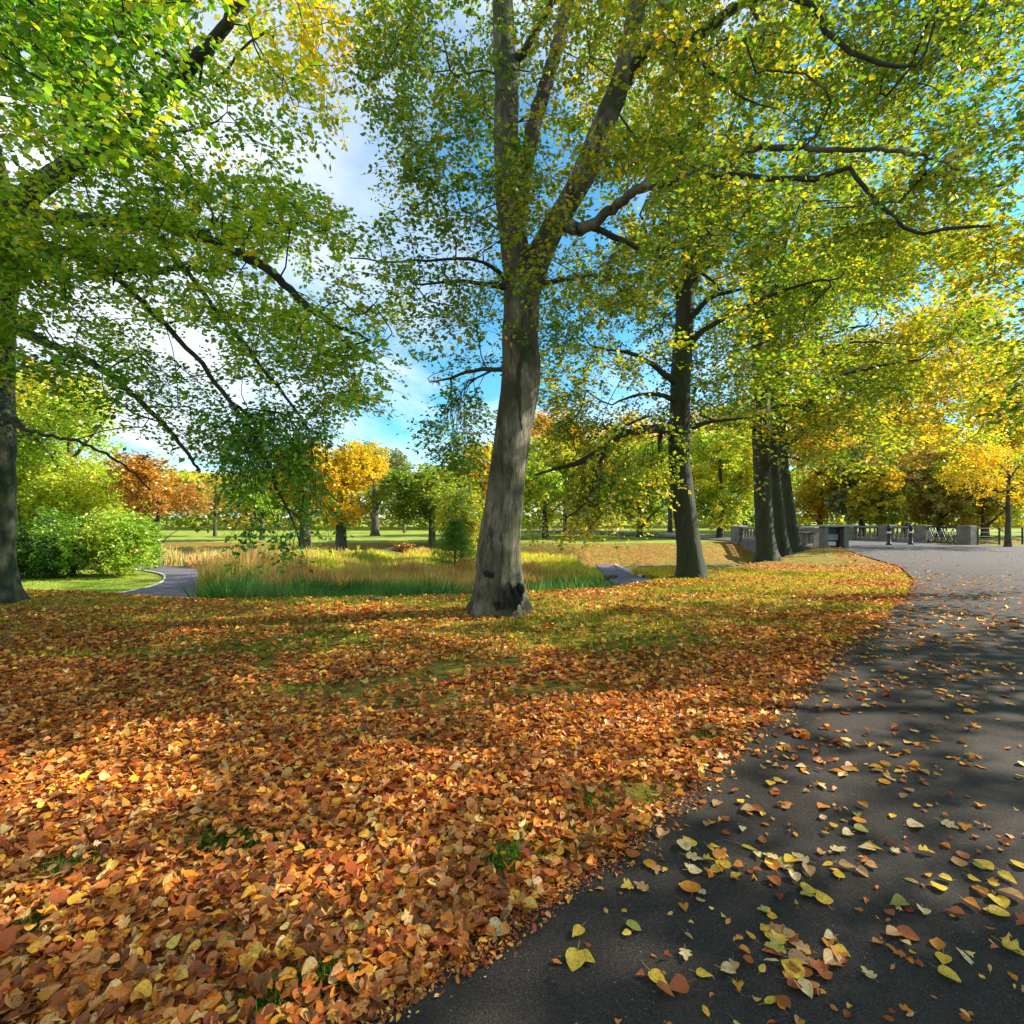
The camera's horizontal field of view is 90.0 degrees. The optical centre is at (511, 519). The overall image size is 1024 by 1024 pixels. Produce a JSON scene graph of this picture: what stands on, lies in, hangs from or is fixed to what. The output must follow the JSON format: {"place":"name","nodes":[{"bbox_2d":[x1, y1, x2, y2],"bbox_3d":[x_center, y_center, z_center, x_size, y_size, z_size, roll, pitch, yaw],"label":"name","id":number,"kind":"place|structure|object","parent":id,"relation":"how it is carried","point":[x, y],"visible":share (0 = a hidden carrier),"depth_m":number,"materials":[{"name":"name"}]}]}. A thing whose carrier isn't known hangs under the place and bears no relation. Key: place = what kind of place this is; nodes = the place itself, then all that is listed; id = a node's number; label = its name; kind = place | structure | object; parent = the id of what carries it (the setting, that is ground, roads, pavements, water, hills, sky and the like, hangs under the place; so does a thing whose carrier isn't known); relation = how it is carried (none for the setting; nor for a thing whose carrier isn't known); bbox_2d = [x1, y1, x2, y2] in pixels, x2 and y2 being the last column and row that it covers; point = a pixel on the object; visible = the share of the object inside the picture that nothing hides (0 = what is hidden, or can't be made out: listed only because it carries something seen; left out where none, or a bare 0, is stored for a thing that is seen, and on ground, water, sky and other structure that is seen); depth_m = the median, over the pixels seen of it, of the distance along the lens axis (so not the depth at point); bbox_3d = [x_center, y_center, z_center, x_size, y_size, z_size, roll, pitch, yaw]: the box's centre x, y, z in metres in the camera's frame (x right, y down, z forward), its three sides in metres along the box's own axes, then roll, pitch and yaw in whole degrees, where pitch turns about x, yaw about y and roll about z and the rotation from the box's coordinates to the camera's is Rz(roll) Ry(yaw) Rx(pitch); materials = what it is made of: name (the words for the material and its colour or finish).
{"place":"outdoors","nodes":[
{"label":"outdoors","id":0,"kind":"place"},
{"bbox_2d":[24,563,200,597],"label":"path","id":1,"kind":"structure","parent":0,"point":[170,585],"depth_m":15.92,"materials":[{"name":"asphalt"}]},
{"bbox_2d":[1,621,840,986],"bbox_3d":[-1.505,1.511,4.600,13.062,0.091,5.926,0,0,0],"label":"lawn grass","id":2,"kind":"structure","parent":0,"point":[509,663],"depth_m":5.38,"materials":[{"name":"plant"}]},
{"bbox_2d":[0,517,1023,1023],"bbox_3d":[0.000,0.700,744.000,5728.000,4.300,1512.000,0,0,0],"label":"ground","id":3,"kind":"structure","parent":0,"point":[654,551],"depth_m":4.91,"materials":[{"name":"plant"}]},
{"bbox_2d":[16,526,77,578],"bbox_3d":[-16.296,1.221,17.530,2.551,2.211,2.497,0,0,0],"label":"holly bush","id":4,"kind":"object","parent":3,"relation":"on","point":[23,542],"visible":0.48,"depth_m":17.18,"materials":[{"name":"green plant"}]},
{"bbox_2d":[17,475,104,567],"bbox_3d":[-19.354,0.246,21.019,4.642,4.276,3.725,0,0,0],"label":"hazel bush","id":5,"kind":"object","parent":3,"relation":"on","point":[25,519],"visible":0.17,"depth_m":20.35,"materials":[{"name":"green plant"}]},
{"bbox_2d":[16,506,112,578],"bbox_3d":[-15.415,0.890,18.026,2.835,2.777,2.986,0,0,0],"label":"laurel bush","id":6,"kind":"object","parent":3,"relation":"on","point":[63,534],"visible":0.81,"depth_m":17.47,"materials":[{"name":"green plant"}]},
{"bbox_2d":[16,357,116,447],"bbox_3d":[-23.498,-2.957,23.608,8.644,10.224,8.889,0,0,-28],"label":"hornbeam tree","id":7,"kind":"object","parent":3,"relation":"on","point":[50,390],"visible":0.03,"depth_m":24.26,"materials":[{"name":"green plant"}]},
{"bbox_2d":[21,577,165,591],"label":"verge grass","id":8,"kind":"structure","parent":3,"relation":"on","point":[95,586],"depth_m":15.99,"materials":[{"name":"plant"}]},
{"bbox_2d":[15,365,177,531],"bbox_3d":[-19.756,-2.148,22.366,9.240,8.557,9.839,0,0,0],"label":"hazel tree","id":9,"kind":"object","parent":3,"relation":"on","point":[33,451],"visible":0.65,"depth_m":20.18,"materials":[{"name":"green plant"}]},
{"bbox_2d":[69,503,171,577],"bbox_3d":[-13.992,0.912,18.168,3.242,3.004,2.952,0,0,0],"label":"laurel bush","id":10,"kind":"object","parent":3,"relation":"on","point":[124,541],"visible":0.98,"depth_m":17.75,"materials":[{"name":"green plant"}]},
{"bbox_2d":[89,566,165,592],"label":"path kerb","id":11,"kind":"structure","parent":3,"relation":"on","point":[164,576],"depth_m":16.88,"materials":[{"name":"stone"}]},
{"bbox_2d":[98,449,208,567],"bbox_3d":[-14.552,-0.382,20.966,3.714,5.068,3.706,0,0,0],"label":"hornbeam tree","id":12,"kind":"object","parent":3,"relation":"on","point":[143,467],"visible":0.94,"depth_m":20.40,"materials":[{"name":"orange plant"}]},
{"bbox_2d":[177,482,242,535],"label":"lime tree","id":13,"kind":"object","parent":3,"relation":"on","point":[207,496],"visible":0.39,"depth_m":58.37,"materials":[{"name":"plant"}]},
{"bbox_2d":[0,0,437,603],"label":"beech tree","id":14,"kind":"object","parent":3,"relation":"on","point":[68,40],"visible":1,"depth_m":6.36,"materials":[{"name":"green plant"}]},
{"bbox_2d":[79,544,363,586],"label":"tan reeds","id":15,"kind":"object","parent":3,"relation":"on","point":[175,558],"visible":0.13,"depth_m":22.29,"materials":[{"name":"beige plant"}]},
{"bbox_2d":[219,472,291,539],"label":"lime tree","id":16,"kind":"object","parent":3,"relation":"on","point":[264,504],"visible":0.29,"depth_m":46.69,"materials":[{"name":"green plant"}]},
{"bbox_2d":[265,440,336,549],"bbox_3d":[-16.444,-2.063,40.045,5.632,8.908,6.332,0,0,-12],"label":"maple tree","id":17,"kind":"object","parent":3,"relation":"on","point":[301,535],"visible":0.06,"depth_m":39.62,"materials":[{"name":"green plant"}]},
{"bbox_2d":[279,438,395,551],"bbox_3d":[-13.165,-1.776,38.078,8.346,8.620,7.444,0,0,29],"label":"maple tree","id":18,"kind":"object","parent":3,"relation":"on","point":[350,468],"visible":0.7,"depth_m":36.85,"materials":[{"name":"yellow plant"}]},
{"bbox_2d":[189,545,554,593],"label":"russet reeds","id":19,"kind":"object","parent":3,"relation":"on","point":[463,574],"visible":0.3,"depth_m":16.03,"materials":[{"name":"brown plant"}]},
{"bbox_2d":[351,440,411,535],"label":"lime tree","id":20,"kind":"object","parent":3,"relation":"on","point":[398,460],"visible":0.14,"depth_m":61.56,"materials":[{"name":"green plant"}]},
{"bbox_2d":[175,562,631,599],"bbox_3d":[-2.256,1.793,13.133,11.787,1.606,5.227,0,0,-9],"label":"green sedge","id":21,"kind":"object","parent":3,"relation":"on","point":[242,589],"visible":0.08,"depth_m":12.20,"materials":[{"name":"green plant"}]},
{"bbox_2d":[392,541,417,551],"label":"dogwood bush","id":22,"kind":"object","parent":3,"relation":"on","point":[403,547],"visible":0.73,"depth_m":35.52,"materials":[{"name":"brown plant"}]},
{"bbox_2d":[364,461,485,549],"bbox_3d":[-6.392,-1.147,39.893,9.803,7.004,9.828,0,0,0],"label":"oak tree","id":23,"kind":"object","parent":3,"relation":"on","point":[418,484],"visible":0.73,"depth_m":38.30,"materials":[{"name":"plant"}]},
{"bbox_2d":[267,546,604,584],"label":"marsh grass","id":24,"kind":"structure","parent":3,"relation":"on","point":[560,566],"depth_m":24.20,"materials":[{"name":"plant"}]},
{"bbox_2d":[421,516,477,570],"bbox_3d":[-2.453,1.225,21.306,2.899,2.851,2.900,0,0,0],"label":"pine tree","id":25,"kind":"object","parent":3,"relation":"on","point":[454,535],"visible":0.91,"depth_m":21.26,"materials":[{"name":"plant"}]},
{"bbox_2d":[427,478,483,559],"bbox_3d":[-2.612,0.180,26.982,3.512,5.029,3.731,0,0,0],"label":"willow tree","id":26,"kind":"object","parent":3,"relation":"on","point":[456,508],"visible":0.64,"depth_m":26.22,"materials":[{"name":"plant"}]},
{"bbox_2d":[0,567,911,661],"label":"lawn grass","id":27,"kind":"structure","parent":3,"relation":"on","point":[741,573],"depth_m":8.14,"materials":[{"name":"plant"}]},
{"bbox_2d":[0,547,919,1023],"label":"fallen leaves","id":28,"kind":"object","parent":3,"relation":"on","point":[250,957],"depth_m":2.82,"materials":[{"name":"plant"}]},
{"bbox_2d":[442,439,493,540],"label":"oak tree","id":29,"kind":"object","parent":3,"relation":"on","point":[484,480],"visible":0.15,"depth_m":44.34,"materials":[{"name":"plant"}]},
{"bbox_2d":[18,465,1023,529],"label":"distant woodland","id":30,"kind":"object","parent":3,"relation":"on","point":[185,475],"visible":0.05,"depth_m":101.67,"materials":[{"name":"plant"}]},
{"bbox_2d":[521,433,583,537],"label":"park tree","id":31,"kind":"object","parent":3,"relation":"on","point":[544,495],"visible":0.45,"depth_m":42.70,"materials":[{"name":"green plant"}]},
{"bbox_2d":[528,407,605,531],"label":"park tree","id":32,"kind":"object","parent":3,"relation":"on","point":[533,432],"visible":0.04,"depth_m":63.80,"materials":[{"name":"plant"}]},
{"bbox_2d":[539,430,627,535],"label":"park tree","id":33,"kind":"object","parent":3,"relation":"on","point":[577,505],"visible":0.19,"depth_m":48.41,"materials":[{"name":"green plant"}]},
{"bbox_2d":[584,434,671,536],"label":"park tree","id":34,"kind":"object","parent":3,"relation":"on","point":[653,511],"visible":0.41,"depth_m":44.94,"materials":[{"name":"green plant"}]},
{"bbox_2d":[350,579,926,1023],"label":"leaf debris","id":35,"kind":"object","parent":3,"relation":"on","point":[384,1009],"visible":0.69,"depth_m":1.92,"materials":[{"name":"plant"}]},
{"bbox_2d":[485,917,504,935],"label":"fallen leaf","id":36,"kind":"object","parent":35,"relation":"on","point":[495,922],"visible":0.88,"depth_m":1.86,"materials":[{"name":"plant"}]},
{"bbox_2d":[603,402,735,531],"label":"park tree","id":37,"kind":"object","parent":3,"relation":"on","point":[669,528],"visible":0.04,"depth_m":63.73,"materials":[{"name":"plant"}]},
{"bbox_2d":[629,566,720,578],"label":"bank grass","id":38,"kind":"structure","parent":3,"relation":"on","point":[654,573],"depth_m":22.99,"materials":[{"name":"plant"}]},
{"bbox_2d":[328,0,1023,617],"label":"beech tree","id":39,"kind":"object","parent":3,"relation":"on","point":[672,176],"visible":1,"depth_m":7.45,"materials":[{"name":"green plant"}]},
{"bbox_2d":[666,421,754,536],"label":"park tree","id":40,"kind":"object","parent":3,"relation":"on","point":[707,493],"visible":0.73,"depth_m":42.68,"materials":[{"name":"green plant"}]},
{"bbox_2d":[520,0,902,578],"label":"beech tree","id":41,"kind":"object","parent":3,"relation":"on","point":[677,428],"visible":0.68,"depth_m":13.21,"materials":[{"name":"green plant"}]},
{"bbox_2d":[690,411,751,532],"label":"park tree","id":42,"kind":"object","parent":3,"relation":"on","point":[715,468],"visible":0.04,"depth_m":58.50,"materials":[{"name":"green plant"}]},
{"bbox_2d":[787,402,862,524],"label":"park tree","id":43,"kind":"object","parent":3,"relation":"on","point":[813,500],"visible":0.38,"depth_m":51.12,"materials":[{"name":"plant"}]},
{"bbox_2d":[799,525,851,548],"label":"end pier","id":44,"kind":"structure","parent":3,"relation":"on","point":[833,535],"depth_m":28.13,"materials":[{"name":"stone"}]},
{"bbox_2d":[668,2,1023,562],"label":"beech tree","id":45,"kind":"object","parent":3,"relation":"on","point":[764,436],"visible":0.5,"depth_m":18.22,"materials":[{"name":"green plant"}]},
{"bbox_2d":[729,522,976,554],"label":"stone bridge","id":46,"kind":"structure","parent":3,"relation":"on","point":[966,535],"depth_m":34.48,"materials":[{"name":"stone"}]},
{"bbox_2d":[824,437,888,536],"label":"park tree","id":47,"kind":"object","parent":3,"relation":"on","point":[841,494],"visible":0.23,"depth_m":47.63,"materials":[{"name":"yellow plant"}]},
{"bbox_2d":[788,326,951,524],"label":"park tree","id":48,"kind":"object","parent":3,"relation":"on","point":[869,394],"visible":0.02,"depth_m":67.05,"materials":[{"name":"plant"}]},
{"bbox_2d":[719,199,1023,556],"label":"beech tree","id":49,"kind":"object","parent":3,"relation":"on","point":[781,535],"visible":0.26,"depth_m":23.61,"materials":[{"name":"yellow plant"}]},
{"bbox_2d":[842,464,918,536],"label":"park tree","id":50,"kind":"object","parent":3,"relation":"on","point":[873,503],"visible":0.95,"depth_m":43.22,"materials":[{"name":"yellow plant"}]},
{"bbox_2d":[778,225,1023,552],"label":"beech tree","id":51,"kind":"object","parent":3,"relation":"on","point":[793,534],"visible":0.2,"depth_m":27.14,"materials":[{"name":"yellow plant"}]},
{"bbox_2d":[830,402,978,533],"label":"park tree","id":52,"kind":"object","parent":3,"relation":"on","point":[931,419],"visible":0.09,"depth_m":55.03,"materials":[{"name":"yellow plant"}]},
{"bbox_2d":[883,334,1023,525],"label":"park tree","id":53,"kind":"object","parent":3,"relation":"on","point":[952,402],"visible":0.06,"depth_m":64.39,"materials":[{"name":"plant"}]},
{"bbox_2d":[892,443,1020,536],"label":"park tree","id":54,"kind":"object","parent":3,"relation":"on","point":[931,502],"visible":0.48,"depth_m":44.88,"materials":[{"name":"green plant"}]},
{"bbox_2d":[899,0,1023,439],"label":"roadside tree","id":55,"kind":"object","parent":3,"relation":"on","point":[1013,256],"visible":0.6,"depth_m":8.28,"materials":[{"name":"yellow plant"}]},
{"bbox_2d":[919,416,1023,537],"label":"park tree","id":56,"kind":"object","parent":3,"relation":"on","point":[985,527],"visible":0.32,"depth_m":43.30,"materials":[{"name":"yellow plant"}]},
{"bbox_2d":[931,440,1023,546],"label":"cherry tree","id":57,"kind":"object","parent":3,"relation":"on","point":[949,474],"visible":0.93,"depth_m":28.54,"materials":[{"name":"yellow plant"}]},
{"bbox_2d":[952,411,1023,509],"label":"park tree","id":58,"kind":"object","parent":3,"relation":"on","point":[1018,439],"visible":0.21,"depth_m":49.76,"materials":[{"name":"yellow plant"}]},
{"bbox_2d":[977,527,1023,544],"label":"wooden fence","id":59,"kind":"object","parent":3,"relation":"on","point":[1021,536],"visible":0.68,"depth_m":31.08,"materials":[{"name":"wood"}]},
{"bbox_2d":[0,0,1023,517],"label":"sky","id":60,"kind":"structure","parent":0,"point":[349,187],"materials":[{"name":"blue"}]},
{"bbox_2d":[597,564,711,585],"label":"path","id":61,"kind":"structure","parent":0,"point":[625,577],"depth_m":23.08,"materials":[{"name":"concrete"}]},
{"bbox_2d":[358,529,1023,1023],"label":"road","id":62,"kind":"structure","parent":0,"point":[530,983],"depth_m":2.19,"materials":[{"name":"asphalt"}]},
{"bbox_2d":[565,940,585,970],"bbox_3d":[0.218,1.476,1.739,0.067,0.014,0.101,1,16,22],"label":"fallen leaf","id":63,"kind":"object","parent":62,"relation":"on","point":[575,959],"visible":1,"depth_m":1.73,"materials":[{"name":"plant"}]},
{"bbox_2d":[572,924,584,936],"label":"fallen leaf","id":64,"kind":"object","parent":62,"relation":"on","point":[578,929],"visible":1,"depth_m":1.85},
{"bbox_2d":[574,947,594,962],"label":"fallen leaf","id":65,"kind":"object","parent":62,"relation":"on","point":[589,957],"visible":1,"depth_m":1.74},
{"bbox_2d":[624,919,640,930],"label":"fallen leaf","id":66,"kind":"object","parent":62,"relation":"on","point":[633,924],"visible":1,"depth_m":1.88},
{"bbox_2d":[633,881,652,892],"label":"fallen leaf","id":67,"kind":"object","parent":62,"relation":"on","point":[642,886],"visible":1,"depth_m":2.07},
{"bbox_2d":[645,965,667,984],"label":"fallen leaf","id":68,"kind":"object","parent":62,"relation":"on","point":[655,975],"visible":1,"depth_m":1.67,"materials":[{"name":"plant"}]},
{"bbox_2d":[656,980,674,996],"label":"fallen leaf","id":69,"kind":"object","parent":62,"relation":"on","point":[663,986],"visible":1,"depth_m":1.62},
{"bbox_2d":[668,973,694,992],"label":"fallen leaf","id":70,"kind":"object","parent":62,"relation":"on","point":[679,983],"visible":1,"depth_m":1.63,"materials":[{"name":"plant"}]},
{"bbox_2d":[677,839,691,852],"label":"fallen leaf","id":71,"kind":"object","parent":62,"relation":"on","point":[682,844],"visible":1,"depth_m":2.33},
{"bbox_2d":[680,880,700,895],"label":"fallen leaf","id":72,"kind":"object","parent":62,"relation":"on","point":[689,886],"visible":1,"depth_m":2.07,"materials":[{"name":"plant"}]},
{"bbox_2d":[695,967,712,976],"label":"fallen leaf","id":73,"kind":"object","parent":62,"relation":"on","point":[700,972],"visible":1,"depth_m":1.68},
{"bbox_2d":[718,961,735,973],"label":"fallen leaf","id":74,"kind":"object","parent":62,"relation":"on","point":[727,966],"visible":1,"depth_m":1.70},
{"bbox_2d":[764,857,780,869],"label":"fallen leaf","id":75,"kind":"object","parent":62,"relation":"on","point":[775,864],"visible":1,"depth_m":2.21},
{"bbox_2d":[764,936,789,953],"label":"fallen leaf","id":76,"kind":"object","parent":62,"relation":"on","point":[776,946],"visible":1,"depth_m":1.78,"materials":[{"name":"plant"}]},
{"bbox_2d":[766,924,788,935],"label":"fallen leaf","id":77,"kind":"object","parent":62,"relation":"on","point":[777,930],"visible":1,"depth_m":1.85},
{"bbox_2d":[769,929,788,944],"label":"fallen leaf","id":78,"kind":"object","parent":62,"relation":"on","point":[782,937],"visible":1,"depth_m":1.82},
{"bbox_2d":[774,991,791,1008],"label":"fallen leaf","id":79,"kind":"object","parent":62,"relation":"on","point":[784,1000],"visible":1,"depth_m":1.58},
{"bbox_2d":[552,548,1023,1023],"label":"fallen leaves","id":80,"kind":"object","parent":62,"relation":"on","point":[805,735],"depth_m":3.20,"materials":[{"name":"plant"}]},
{"bbox_2d":[781,959,804,978],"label":"fallen leaf","id":81,"kind":"object","parent":62,"relation":"on","point":[787,967],"visible":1,"depth_m":1.70,"materials":[{"name":"plant"}]},
{"bbox_2d":[783,948,809,963],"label":"fallen leaf","id":82,"kind":"object","parent":62,"relation":"on","point":[793,953],"visible":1,"depth_m":1.74,"materials":[{"name":"plant"}]},
{"bbox_2d":[791,971,812,998],"bbox_3d":[0.925,1.480,1.637,0.054,0.020,0.088,5,2,-12],"label":"fallen leaf","id":83,"kind":"object","parent":62,"relation":"on","point":[807,986],"visible":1,"depth_m":1.63,"materials":[{"name":"plant"}]},
{"bbox_2d":[790,940,816,952],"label":"fallen leaf","id":84,"kind":"object","parent":62,"relation":"on","point":[799,945],"visible":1,"depth_m":1.78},
{"bbox_2d":[802,861,815,876],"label":"fallen leaf","id":85,"kind":"object","parent":62,"relation":"on","point":[810,870],"visible":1,"depth_m":2.17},
{"bbox_2d":[810,957,830,970],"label":"fallen leaf","id":86,"kind":"object","parent":62,"relation":"on","point":[817,964],"visible":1,"depth_m":1.71,"materials":[{"name":"plant"}]},
{"bbox_2d":[816,890,832,908],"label":"fallen leaf","id":87,"kind":"object","parent":62,"relation":"on","point":[822,897],"visible":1,"depth_m":2.01,"materials":[{"name":"plant"}]},
{"bbox_2d":[818,968,832,978],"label":"fallen leaf","id":88,"kind":"object","parent":62,"relation":"on","point":[826,974],"visible":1,"depth_m":1.67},
{"bbox_2d":[823,948,842,964],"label":"fallen leaf","id":89,"kind":"object","parent":62,"relation":"on","point":[829,956],"visible":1,"depth_m":1.73,"materials":[{"name":"plant"}]},
{"bbox_2d":[886,925,901,935],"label":"fallen leaf","id":90,"kind":"object","parent":62,"relation":"on","point":[891,930],"visible":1,"depth_m":1.84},
{"bbox_2d":[890,893,911,904],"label":"fallen leaf","id":91,"kind":"object","parent":62,"relation":"on","point":[898,899],"visible":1,"depth_m":1.99,"materials":[{"name":"plant"}]},
{"bbox_2d":[896,925,919,940],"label":"fallen leaf","id":92,"kind":"object","parent":62,"relation":"on","point":[908,932],"visible":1,"depth_m":1.85,"materials":[{"name":"plant"}]},
{"bbox_2d":[906,818,923,826],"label":"fallen leaf","id":93,"kind":"object","parent":62,"relation":"on","point":[911,822],"visible":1,"depth_m":2.50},
{"bbox_2d":[929,937,945,952],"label":"fallen leaf","id":94,"kind":"object","parent":62,"relation":"on","point":[937,943],"visible":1,"depth_m":1.80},
{"bbox_2d":[935,948,951,964],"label":"fallen leaf","id":95,"kind":"object","parent":62,"relation":"on","point":[943,958],"visible":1,"depth_m":1.74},
{"bbox_2d":[928,962,960,981],"bbox_3d":[1.415,1.477,1.675,0.054,0.012,0.084,3,2,-43],"label":"fallen leaf","id":96,"kind":"object","parent":62,"relation":"on","point":[947,971],"visible":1,"depth_m":1.67,"materials":[{"name":"plant"}]},
{"bbox_2d":[951,856,967,866],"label":"fallen leaf","id":97,"kind":"object","parent":62,"relation":"on","point":[958,861],"visible":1,"depth_m":2.23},
{"bbox_2d":[972,859,1000,869],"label":"fallen leaf","id":98,"kind":"object","parent":62,"relation":"on","point":[987,864],"visible":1,"depth_m":2.21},
{"bbox_2d":[986,904,1010,915],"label":"fallen leaf","id":99,"kind":"object","parent":62,"relation":"on","point":[997,910],"visible":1,"depth_m":1.94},
{"bbox_2d":[987,889,1010,908],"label":"fallen leaf","id":100,"kind":"object","parent":62,"relation":"on","point":[1003,901],"visible":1,"depth_m":2.00,"materials":[{"name":"plant"}]},
{"bbox_2d":[992,936,1023,955],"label":"fallen leaf","id":101,"kind":"object","parent":62,"relation":"on","point":[1008,944],"visible":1,"depth_m":1.78,"materials":[{"name":"plant"}]},
{"bbox_2d":[998,869,1017,884],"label":"fallen leaf","id":102,"kind":"object","parent":62,"relation":"on","point":[1007,875],"visible":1,"depth_m":2.13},
{"bbox_2d":[997,887,1023,900],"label":"fallen leaf","id":103,"kind":"object","parent":62,"relation":"on","point":[1014,892],"visible":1,"depth_m":2.03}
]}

